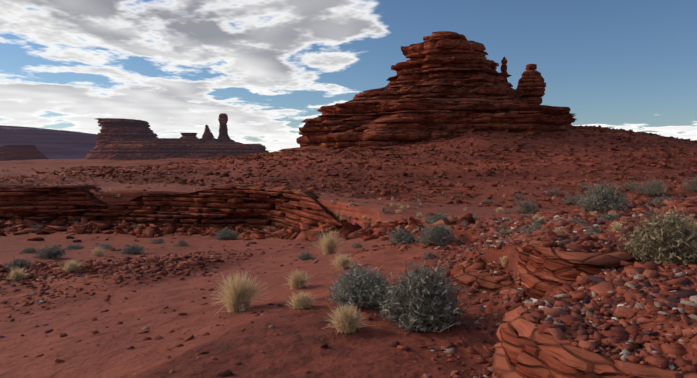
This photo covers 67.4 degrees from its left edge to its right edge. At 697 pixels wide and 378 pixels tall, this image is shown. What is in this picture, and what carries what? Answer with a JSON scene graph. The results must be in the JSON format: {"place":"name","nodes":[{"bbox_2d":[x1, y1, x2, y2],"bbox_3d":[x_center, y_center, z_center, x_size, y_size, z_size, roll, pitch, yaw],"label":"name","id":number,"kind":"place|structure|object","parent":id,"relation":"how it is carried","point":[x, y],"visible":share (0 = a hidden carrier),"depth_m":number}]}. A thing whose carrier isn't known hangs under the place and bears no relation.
{"place":"outdoors","nodes":[
{"label":"outdoors","id":0,"kind":"place"},
{"bbox_2d":[0,127,696,377],"bbox_3d":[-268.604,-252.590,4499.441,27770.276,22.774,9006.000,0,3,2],"label":"ground","id":1,"kind":"structure","parent":0,"point":[292,354],"depth_m":9.41},
{"bbox_2d":[0,145,49,160],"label":"mesa","id":2,"kind":"structure","parent":1,"relation":"on","point":[19,152],"depth_m":891.95},
{"bbox_2d":[0,125,97,158],"bbox_3d":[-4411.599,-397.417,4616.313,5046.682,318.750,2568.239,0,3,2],"label":"mesa","id":3,"kind":"structure","parent":1,"relation":"on","point":[56,144],"depth_m":4134.22},
{"bbox_2d":[0,184,342,229],"label":"rock ledge","id":4,"kind":"object","parent":1,"relation":"on","point":[262,206],"visible":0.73,"depth_m":42.03},
{"bbox_2d":[85,138,268,159],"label":"butte base","id":5,"kind":"object","parent":1,"relation":"on","point":[138,148],"visible":0.81,"depth_m":264.28},
{"bbox_2d":[96,118,157,144],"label":"butte","id":6,"kind":"structure","parent":5,"relation":"on","point":[111,129],"depth_m":272.93},
{"bbox_2d":[180,133,197,137],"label":"rock outcrop","id":7,"kind":"object","parent":5,"relation":"on","point":[189,135],"visible":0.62,"depth_m":278.37},
{"bbox_2d":[201,125,214,138],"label":"rock spire","id":8,"kind":"structure","parent":5,"relation":"on","point":[207,134],"depth_m":279.48},
{"bbox_2d":[218,113,229,138],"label":"rock pillar","id":9,"kind":"structure","parent":5,"relation":"on","point":[223,129],"depth_m":278.81},
{"bbox_2d":[0,211,475,241],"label":"rocks","id":10,"kind":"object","parent":1,"relation":"on","point":[304,232],"depth_m":35.94},
{"bbox_2d":[0,196,696,377],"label":"rock chips","id":11,"kind":"object","parent":1,"relation":"on","point":[625,348],"visible":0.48,"depth_m":4.64},
{"bbox_2d":[0,126,696,282],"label":"rocks","id":12,"kind":"object","parent":1,"relation":"on","point":[641,207],"visible":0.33,"depth_m":67.61},
{"bbox_2d":[1,169,696,333],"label":"shrubs","id":13,"kind":"object","parent":1,"relation":"on","point":[422,302],"visible":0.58,"depth_m":6.25},
{"bbox_2d":[5,170,696,334],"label":"grass tufts","id":14,"kind":"object","parent":1,"relation":"on","point":[237,297],"visible":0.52,"depth_m":7.08},
{"bbox_2d":[258,145,472,197],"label":"butte skirt","id":15,"kind":"object","parent":1,"relation":"on","point":[297,149],"depth_m":102.30},
{"bbox_2d":[35,125,696,209],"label":"talus blocks","id":16,"kind":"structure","parent":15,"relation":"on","point":[378,167],"depth_m":85.32},
{"bbox_2d":[296,31,576,147],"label":"butte","id":17,"kind":"object","parent":15,"relation":"on","point":[443,84],"visible":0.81,"depth_m":112.25},
{"bbox_2d":[500,56,507,82],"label":"pinnacle","id":18,"kind":"object","parent":17,"relation":"on","point":[503,68],"visible":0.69,"depth_m":125.91},
{"bbox_2d":[516,64,545,104],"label":"spire","id":19,"kind":"structure","parent":17,"relation":"on","point":[531,85],"depth_m":127.36},
{"bbox_2d":[450,258,516,291],"bbox_3d":[2.095,1.381,7.307,1.364,0.530,2.088,0,3,2],"label":"shelf","id":20,"kind":"object","parent":1,"relation":"on","point":[471,277],"visible":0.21,"depth_m":6.86},
{"bbox_2d":[433,198,696,377],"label":"rocks","id":21,"kind":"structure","parent":1,"relation":"on","point":[647,269],"depth_m":4.43},
{"bbox_2d":[617,206,696,264],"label":"dry shrub","id":22,"kind":"object","parent":21,"relation":"on","point":[673,239],"visible":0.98,"depth_m":4.76},
{"bbox_2d":[517,234,635,299],"bbox_3d":[2.348,0.826,5.479,1.163,0.510,1.722,0,3,2],"label":"shelf","id":23,"kind":"object","parent":1,"relation":"on","point":[537,262],"visible":0.58,"depth_m":4.98},
{"bbox_2d":[492,303,696,377],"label":"shelf","id":24,"kind":"object","parent":1,"relation":"on","point":[524,348],"visible":0.48,"depth_m":3.18},
{"bbox_2d":[0,0,696,151],"label":"sky","id":25,"kind":"structure","parent":0,"point":[174,66]}
]}

